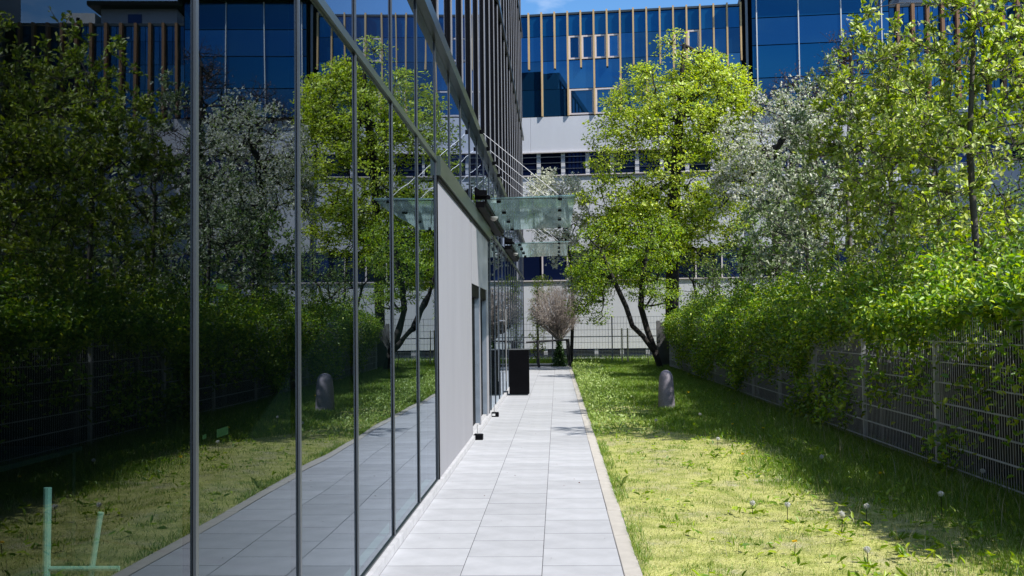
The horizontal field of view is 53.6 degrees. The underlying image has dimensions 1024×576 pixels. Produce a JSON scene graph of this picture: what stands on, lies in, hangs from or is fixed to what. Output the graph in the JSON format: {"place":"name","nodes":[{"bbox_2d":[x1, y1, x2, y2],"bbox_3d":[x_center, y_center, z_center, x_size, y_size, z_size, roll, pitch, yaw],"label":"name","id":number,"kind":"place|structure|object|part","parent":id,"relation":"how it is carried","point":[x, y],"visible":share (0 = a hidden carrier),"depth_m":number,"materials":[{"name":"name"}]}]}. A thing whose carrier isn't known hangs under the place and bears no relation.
{"place":"outdoors","nodes":[
{"label":"outdoors","id":0,"kind":"place"},
{"bbox_2d":[379,366,642,575],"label":"path","id":1,"kind":"structure","parent":0,"point":[524,466],"depth_m":8.57,"materials":[{"name":"stone"}]},
{"bbox_2d":[474,425,482,439],"bbox_3d":[-0.451,1.931,13.593,0.125,0.200,0.140,-1,-2,3],"label":"door stop","id":2,"kind":"object","parent":1,"relation":"on","point":[478,436],"depth_m":13.52,"materials":[{"name":"black metal"}]},
{"bbox_2d":[492,405,498,416],"bbox_3d":[-0.285,2.053,16.965,0.125,0.200,0.144,-1,-2,3],"label":"door stop","id":3,"kind":"object","parent":1,"relation":"on","point":[495,414],"depth_m":16.89,"materials":[{"name":"black metal"}]},
{"bbox_2d":[508,349,529,394],"bbox_3d":[0.160,1.833,22.163,0.450,1.003,0.342,-1,-2,3],"label":"cabinet","id":4,"kind":"object","parent":1,"relation":"on","point":[519,383],"visible":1,"depth_m":21.99,"materials":[{"name":"black metal"}]},
{"bbox_3d":[0.153,1.821,21.997,0.410,0.920,0.010,-1,-2,3],"label":"door","id":5,"kind":"part","parent":4,"relation":"part of","materials":[{"name":"black metal"}]},
{"bbox_2d":[526,339,570,367],"bbox_3d":[1.324,2.378,36.860,1.790,1.067,1.222,0,-2,-8],"label":"timber rail","id":6,"kind":"object","parent":1,"relation":"on","point":[537,342],"visible":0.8,"depth_m":36.46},
{"bbox_2d":[526,281,582,366],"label":"globe willow","id":7,"kind":"object","parent":1,"relation":"on","point":[558,322],"visible":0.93,"depth_m":36.75,"materials":[{"name":"brown plant"}]},
{"bbox_2d":[529,363,567,365],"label":"cross path","id":8,"kind":"structure","parent":0,"point":[542,364],"depth_m":39.12,"materials":[{"name":"grey concrete"}]},
{"bbox_2d":[529,355,653,363],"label":"rough grass","id":9,"kind":"structure","parent":0,"point":[544,360],"depth_m":41.34,"materials":[{"name":"green plant"}]},
{"bbox_2d":[521,0,737,14],"label":"sky","id":10,"kind":"structure","parent":0,"point":[527,6],"materials":[{"name":"blue"}]},
{"bbox_2d":[571,359,1023,575],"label":"lawn","id":11,"kind":"structure","parent":0,"point":[813,550],"depth_m":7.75,"materials":[{"name":"green plant"}]},
{"bbox_2d":[571,366,657,575],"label":"edge grass","id":12,"kind":"structure","parent":11,"relation":"on","point":[611,474],"depth_m":8.93,"materials":[{"name":"green plant"}]},
{"bbox_2d":[573,360,658,435],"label":"weeds","id":13,"kind":"object","parent":11,"relation":"on","point":[587,377],"visible":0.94,"depth_m":18.22,"materials":[{"name":"green plant"}]},
{"bbox_2d":[616,475,627,485],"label":"leafy weed","id":14,"kind":"object","parent":11,"relation":"on","point":[623,480],"visible":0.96,"depth_m":9.49,"materials":[{"name":"green plant"}]},
{"bbox_2d":[621,328,622,360],"bbox_3d":[4.212,2.267,38.794,0.055,1.460,0.055,0,-2,-20],"label":"timber stake","id":15,"kind":"object","parent":11,"relation":"on","point":[621,344],"visible":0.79,"depth_m":38.78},
{"bbox_2d":[559,210,690,366],"bbox_3d":[3.785,0.134,33.905,4.438,5.434,3.296,-1,-2,3],"label":"leaning tree","id":16,"kind":"object","parent":11,"relation":"on","point":[629,258],"visible":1,"depth_m":33.75,"materials":[{"name":"green plant"}]},
{"bbox_2d":[627,328,628,361],"bbox_3d":[4.432,2.264,38.784,0.055,1.460,0.055,-2,-2,25],"label":"timber stake","id":17,"kind":"object","parent":11,"relation":"on","point":[627,347],"visible":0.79,"depth_m":38.76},
{"bbox_2d":[658,370,674,407],"bbox_3d":[2.760,1.825,18.141,0.303,0.711,0.303,-1,-2,3],"label":"stone bollard","id":18,"kind":"object","parent":11,"relation":"on","point":[666,396],"visible":0.83,"depth_m":18.03,"materials":[{"name":"stone"}]},
{"bbox_2d":[749,500,758,513],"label":"dandelion","id":19,"kind":"object","parent":11,"relation":"on","point":[752,502],"visible":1,"depth_m":8.15,"materials":[{"name":"white plant"}]},
{"bbox_2d":[784,502,791,522],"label":"dandelion","id":20,"kind":"object","parent":11,"relation":"on","point":[787,504],"visible":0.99,"depth_m":7.80,"materials":[{"name":"white plant"}]},
{"bbox_2d":[790,540,800,555],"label":"dandelion","id":21,"kind":"object","parent":11,"relation":"on","point":[795,554],"visible":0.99,"depth_m":6.71,"materials":[{"name":"green plant"}]},
{"bbox_2d":[607,384,1023,575],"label":"lawn herbs","id":22,"kind":"object","parent":11,"relation":"on","point":[899,547],"visible":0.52,"depth_m":7.98,"materials":[{"name":"green plant"}]},
{"bbox_2d":[627,389,1023,575],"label":"dry stalks","id":23,"kind":"object","parent":11,"relation":"on","point":[874,479],"visible":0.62,"depth_m":8.99,"materials":[{"name":"beige plant"}]},
{"bbox_2d":[835,511,845,532],"bbox_3d":[2.403,1.710,7.397,0.076,0.177,0.082,1,-3,-39],"label":"dandelion","id":24,"kind":"object","parent":11,"relation":"on","point":[841,514],"visible":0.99,"depth_m":7.39,"materials":[{"name":"white plant"}]},
{"bbox_2d":[669,314,1023,496],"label":"wire fence","id":25,"kind":"object","parent":11,"relation":"on","point":[753,390],"visible":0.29,"depth_m":10.86,"materials":[{"name":"metal"}]},
{"bbox_2d":[862,546,873,562],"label":"dandelion","id":26,"kind":"object","parent":11,"relation":"on","point":[867,548],"visible":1,"depth_m":6.45,"materials":[{"name":"white plant"}]},
{"bbox_2d":[863,503,872,523],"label":"dandelion","id":27,"kind":"object","parent":11,"relation":"on","point":[866,506],"visible":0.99,"depth_m":7.77,"materials":[{"name":"white plant"}]},
{"bbox_2d":[860,560,878,566],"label":"leafy weed","id":28,"kind":"object","parent":11,"relation":"on","point":[873,565],"visible":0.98,"depth_m":6.36,"materials":[{"name":"green plant"}]},
{"bbox_2d":[889,529,910,539],"bbox_3d":[2.726,1.735,7.130,0.140,0.075,0.102,-1,-2,3],"label":"leafy weed","id":29,"kind":"object","parent":11,"relation":"on","point":[900,536],"visible":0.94,"depth_m":7.13,"materials":[{"name":"green plant"}]},
{"bbox_2d":[935,490,945,519],"bbox_3d":[3.262,1.658,7.708,0.076,0.236,0.082,-3,-3,45],"label":"dandelion","id":30,"kind":"object","parent":11,"relation":"on","point":[940,493],"visible":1,"depth_m":7.71,"materials":[{"name":"white plant"}]},
{"label":"ground","id":31,"kind":"structure","parent":0,"visible":0},
{"bbox_2d":[0,0,574,575],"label":"glass building","id":32,"kind":"structure","parent":31,"relation":"on","point":[260,286],"depth_m":3.84,"materials":[{"name":"glass"}]},
{"bbox_2d":[472,298,475,425],"bbox_3d":[-0.604,1.049,14.319,0.058,1.840,1.323,-1,-2,3],"label":"door","id":33,"kind":"structure","parent":32,"relation":"in","point":[473,302],"depth_m":14.74,"materials":[{"name":"black metal"}]},
{"bbox_2d":[480,300,482,415],"bbox_3d":[-0.538,1.102,15.792,0.058,1.840,1.333,-1,-2,3],"label":"door","id":34,"kind":"structure","parent":32,"relation":"in","point":[480,300],"depth_m":16.28,"materials":[{"name":"black metal"}]},
{"bbox_2d":[527,274,554,361],"bbox_3d":[1.117,1.195,38.572,1.133,3.480,1.037,-1,-2,3],"label":"columnar shrub","id":35,"kind":"object","parent":31,"relation":"on","point":[543,279],"visible":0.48,"depth_m":38.52,"materials":[{"name":"green plant"}]},
{"bbox_2d":[523,167,615,362],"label":"blossom tree","id":36,"kind":"object","parent":31,"relation":"on","point":[548,180],"visible":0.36,"depth_m":38.68,"materials":[{"name":"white plant"}]},
{"bbox_2d":[524,316,665,359],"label":"fence","id":37,"kind":"object","parent":31,"relation":"on","point":[602,336],"visible":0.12,"depth_m":40.23,"materials":[{"name":"grey metal"}]},
{"bbox_2d":[568,25,768,316],"bbox_3d":[5.831,-3.397,37.702,7.713,12.671,5.684,-1,-2,3],"label":"lime tree","id":38,"kind":"object","parent":31,"relation":"on","point":[697,77],"visible":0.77,"depth_m":36.90,"materials":[{"name":"green plant"}]},
{"bbox_2d":[521,0,1023,359],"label":"office building","id":39,"kind":"structure","parent":31,"relation":"on","point":[572,63],"depth_m":43.81,"materials":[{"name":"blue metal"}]},
{"bbox_2d":[523,154,536,175],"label":"window","id":40,"kind":"structure","parent":39,"relation":"in","point":[526,157],"depth_m":44.54,"materials":[{"name":"blue glass"}]},
{"bbox_2d":[523,256,541,280],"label":"window","id":41,"kind":"structure","parent":39,"relation":"in","point":[532,266],"depth_m":44.36,"materials":[{"name":"blue glass"}]},
{"bbox_2d":[529,349,543,357],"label":"window","id":42,"kind":"structure","parent":39,"relation":"in","point":[542,349],"depth_m":44.20,"materials":[{"name":"grey glass"}]},
{"bbox_2d":[541,153,560,174],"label":"window","id":43,"kind":"structure","parent":39,"relation":"in","point":[552,161],"depth_m":44.41,"materials":[{"name":"blue glass"}]},
{"bbox_2d":[543,256,566,279],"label":"window","id":44,"kind":"structure","parent":39,"relation":"in","point":[554,273],"depth_m":44.23,"materials":[{"name":"blue glass"}]},
{"bbox_2d":[548,349,566,356],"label":"window","id":45,"kind":"structure","parent":39,"relation":"in","point":[549,350],"depth_m":44.12,"materials":[{"name":"grey glass"}]},
{"bbox_2d":[568,35,579,59],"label":"window","id":46,"kind":"structure","parent":39,"relation":"in","point":[573,41],"depth_m":44.43,"materials":[{"name":"blue glass"}]},
{"bbox_2d":[565,152,585,174],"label":"window","id":47,"kind":"structure","parent":39,"relation":"in","point":[581,158],"depth_m":44.27,"materials":[{"name":"blue glass"}]},
{"bbox_2d":[568,250,588,269],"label":"window","id":48,"kind":"structure","parent":39,"relation":"in","point":[574,250],"depth_m":44.13,"materials":[{"name":"blue glass"}]},
{"bbox_2d":[569,88,593,114],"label":"window","id":49,"kind":"structure","parent":39,"relation":"in","point":[581,101],"depth_m":44.31,"materials":[{"name":"blue glass"}]},
{"bbox_2d":[573,349,594,356],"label":"window","id":50,"kind":"structure","parent":39,"relation":"in","point":[573,349],"depth_m":43.94,"materials":[{"name":"grey glass"}]},
{"bbox_2d":[581,35,592,58],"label":"window","id":51,"kind":"structure","parent":39,"relation":"in","point":[587,40],"depth_m":44.35,"materials":[{"name":"blue glass"}]},
{"bbox_2d":[589,152,609,173],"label":"window","id":52,"kind":"structure","parent":39,"relation":"in","point":[593,153],"depth_m":44.15,"materials":[{"name":"blue glass"}]},
{"bbox_2d":[595,34,605,58],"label":"window","id":53,"kind":"structure","parent":39,"relation":"in","point":[600,50],"depth_m":44.28,"materials":[{"name":"blue glass"}]},
{"bbox_2d":[595,87,619,113],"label":"window","id":54,"kind":"structure","parent":39,"relation":"in","point":[598,91],"depth_m":44.18,"materials":[{"name":"blue glass"}]},
{"bbox_2d":[598,349,619,356],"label":"window","id":55,"kind":"structure","parent":39,"relation":"in","point":[599,352],"depth_m":43.80,"materials":[{"name":"grey glass"}]},
{"bbox_2d":[608,34,619,57],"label":"window","id":56,"kind":"structure","parent":39,"relation":"in","point":[613,41],"depth_m":44.20,"materials":[{"name":"blue glass"}]},
{"bbox_2d":[614,151,634,172],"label":"window","id":57,"kind":"structure","parent":39,"relation":"in","point":[628,169],"depth_m":43.98,"materials":[{"name":"blue glass"}]},
{"bbox_2d":[624,348,645,356],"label":"window","id":58,"kind":"structure","parent":39,"relation":"in","point":[632,349],"depth_m":43.64,"materials":[{"name":"grey glass"}]},
{"bbox_2d":[639,150,659,171],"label":"window","id":59,"kind":"structure","parent":39,"relation":"in","point":[643,167],"depth_m":43.87,"materials":[{"name":"blue glass"}]},
{"bbox_2d":[646,259,665,277],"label":"window","id":60,"kind":"structure","parent":39,"relation":"in","point":[653,272],"depth_m":43.66,"materials":[{"name":"blue glass"}]},
{"bbox_2d":[649,85,673,110],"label":"window","id":61,"kind":"structure","parent":39,"relation":"in","point":[658,85],"depth_m":43.85,"materials":[{"name":"blue glass"}]},
{"bbox_2d":[664,149,684,170],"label":"window","id":62,"kind":"structure","parent":39,"relation":"in","point":[683,168],"depth_m":43.74,"materials":[{"name":"blue glass"}]},
{"bbox_2d":[674,30,685,53],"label":"window","id":63,"kind":"structure","parent":39,"relation":"in","point":[683,40],"depth_m":43.83,"materials":[{"name":"blue glass"}]},
{"bbox_2d":[679,250,694,277],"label":"window","id":64,"kind":"structure","parent":39,"relation":"in","point":[692,264],"depth_m":43.49,"materials":[{"name":"blue glass"}]},
{"bbox_2d":[688,30,699,53],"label":"window","id":65,"kind":"structure","parent":39,"relation":"in","point":[693,40],"depth_m":43.75,"materials":[{"name":"blue glass"}]},
{"bbox_2d":[689,148,710,170],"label":"window","id":66,"kind":"structure","parent":39,"relation":"in","point":[702,167],"depth_m":43.57,"materials":[{"name":"blue glass"}]},
{"bbox_2d":[696,248,721,277],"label":"window","id":67,"kind":"structure","parent":39,"relation":"in","point":[719,260],"depth_m":43.38,"materials":[{"name":"blue glass"}]},
{"bbox_2d":[723,247,746,276],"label":"window","id":68,"kind":"structure","parent":39,"relation":"in","point":[733,272],"depth_m":43.24,"materials":[{"name":"blue glass"}]},
{"bbox_2d":[802,246,826,273],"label":"window","id":69,"kind":"structure","parent":39,"relation":"in","point":[818,246],"depth_m":42.80,"materials":[{"name":"blue glass"}]},
{"bbox_2d":[829,245,847,273],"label":"window","id":70,"kind":"structure","parent":39,"relation":"in","point":[841,258],"depth_m":42.66,"materials":[{"name":"blue glass"}]},
{"bbox_2d":[953,147,966,162],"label":"window","id":71,"kind":"structure","parent":39,"relation":"in","point":[963,159],"depth_m":42.15,"materials":[{"name":"blue glass"}]},
{"bbox_2d":[981,143,999,160],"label":"window","id":72,"kind":"structure","parent":39,"relation":"in","point":[992,146],"depth_m":42.00,"materials":[{"name":"blue glass"}]},
{"bbox_2d":[1004,138,1023,160],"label":"window","id":73,"kind":"structure","parent":39,"relation":"in","point":[1006,142],"depth_m":41.89,"materials":[{"name":"blue glass"}]},
{"label":"soil bed","id":74,"kind":"structure","parent":0,"visible":0},
{"bbox_2d":[656,213,763,302],"bbox_3d":[7.660,-0.193,38.857,4.457,6.336,3.796,-1,-2,3],"label":"shrub","id":75,"kind":"object","parent":74,"relation":"on","point":[712,259],"visible":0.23,"depth_m":38.33,"materials":[{"name":"green plant"}]},
{"bbox_2d":[684,221,795,317],"bbox_3d":[6.981,0.366,30.715,3.620,4.626,3.531,-1,-2,3],"label":"shrub","id":76,"kind":"object","parent":74,"relation":"on","point":[713,276],"visible":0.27,"depth_m":30.83,"materials":[{"name":"green plant"}]},
{"bbox_2d":[705,74,843,289],"bbox_3d":[6.996,-1.559,26.829,3.544,8.172,3.200,0,-2,-25],"label":"blossom tree","id":77,"kind":"object","parent":74,"relation":"on","point":[746,157],"visible":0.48,"depth_m":26.68,"materials":[{"name":"white plant"}]},
{"bbox_2d":[713,197,842,305],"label":"whitebeam tree","id":78,"kind":"object","parent":74,"relation":"on","point":[746,248],"visible":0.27,"depth_m":25.03,"materials":[{"name":"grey plant"}]},
{"bbox_2d":[744,61,845,279],"bbox_3d":[9.669,-2.447,34.309,3.781,10.431,3.099,-1,-2,3],"label":"plum tree","id":79,"kind":"object","parent":74,"relation":"on","point":[788,82],"visible":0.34,"depth_m":34.15,"materials":[{"name":"green plant"}]},
{"bbox_2d":[731,144,875,307],"bbox_3d":[6.294,-0.364,21.381,2.976,5.405,2.904,0,-2,-13],"label":"whitebeam tree","id":80,"kind":"object","parent":74,"relation":"on","point":[776,226],"visible":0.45,"depth_m":21.17,"materials":[{"name":"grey plant"}]},
{"bbox_2d":[767,203,910,289],"bbox_3d":[9.051,-0.063,28.119,4.238,5.251,3.696,-1,-2,3],"label":"shrub","id":81,"kind":"object","parent":74,"relation":"on","point":[838,263],"visible":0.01,"depth_m":27.71,"materials":[{"name":"green plant"}]},
{"bbox_2d":[656,321,1023,488],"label":"concrete wall","id":82,"kind":"structure","parent":74,"relation":"on","point":[662,345],"depth_m":10.80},
{"bbox_2d":[660,217,1023,490],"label":"climbing hedge","id":83,"kind":"object","parent":74,"relation":"on","point":[873,311],"visible":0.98,"depth_m":12.12,"materials":[{"name":"green plant"}]},
{"bbox_2d":[762,50,921,300],"bbox_3d":[5.867,-0.993,17.788,2.885,6.410,2.446,1,-3,-44],"label":"whitebeam tree","id":84,"kind":"object","parent":74,"relation":"on","point":[803,119],"visible":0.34,"depth_m":17.82,"materials":[{"name":"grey plant"}]},
{"bbox_2d":[782,19,906,259],"bbox_3d":[10.828,-2.961,32.699,4.255,11.319,3.658,-1,-2,3],"label":"plum tree","id":85,"kind":"object","parent":74,"relation":"on","point":[845,61],"visible":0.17,"depth_m":32.75,"materials":[{"name":"green plant"}]},
{"bbox_2d":[821,195,969,292],"bbox_3d":[11.419,-0.147,30.180,4.698,5.510,3.854,-1,-2,3],"label":"shrub","id":86,"kind":"object","parent":74,"relation":"on","point":[888,237],"visible":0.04,"depth_m":30.09,"materials":[{"name":"green plant"}]},
{"bbox_2d":[791,16,1007,293],"bbox_3d":[5.793,-1.093,15.325,2.938,6.432,3.134,0,-2,-19],"label":"whitebeam tree","id":87,"kind":"object","parent":74,"relation":"on","point":[875,107],"visible":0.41,"depth_m":15.12,"materials":[{"name":"green plant"}]},
{"bbox_2d":[831,0,1023,288],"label":"whitebeam tree","id":88,"kind":"object","parent":74,"relation":"on","point":[968,142],"visible":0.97,"depth_m":12.39,"materials":[{"name":"green plant"}]},
{"bbox_2d":[856,190,1023,291],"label":"shrub","id":89,"kind":"object","parent":74,"relation":"on","point":[953,230],"visible":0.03,"depth_m":21.49,"materials":[{"name":"green plant"}]},
{"bbox_2d":[917,113,1023,289],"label":"shrub","id":90,"kind":"object","parent":74,"relation":"on","point":[1020,163],"visible":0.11,"depth_m":19.39,"materials":[{"name":"green plant"}]},
{"bbox_2d":[923,186,1023,282],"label":"shrub","id":91,"kind":"object","parent":74,"relation":"on","point":[986,229],"visible":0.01,"depth_m":23.83,"materials":[{"name":"green plant"}]},
{"bbox_2d":[930,173,1023,287],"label":"shrub","id":92,"kind":"object","parent":74,"relation":"on","point":[1022,192],"visible":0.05,"depth_m":16.84,"materials":[{"name":"green plant"}]},
{"bbox_2d":[999,176,1023,279],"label":"shrub","id":93,"kind":"object","parent":74,"relation":"on","point":[1002,266],"visible":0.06,"depth_m":14.81,"materials":[{"name":"green plant"}]}
]}

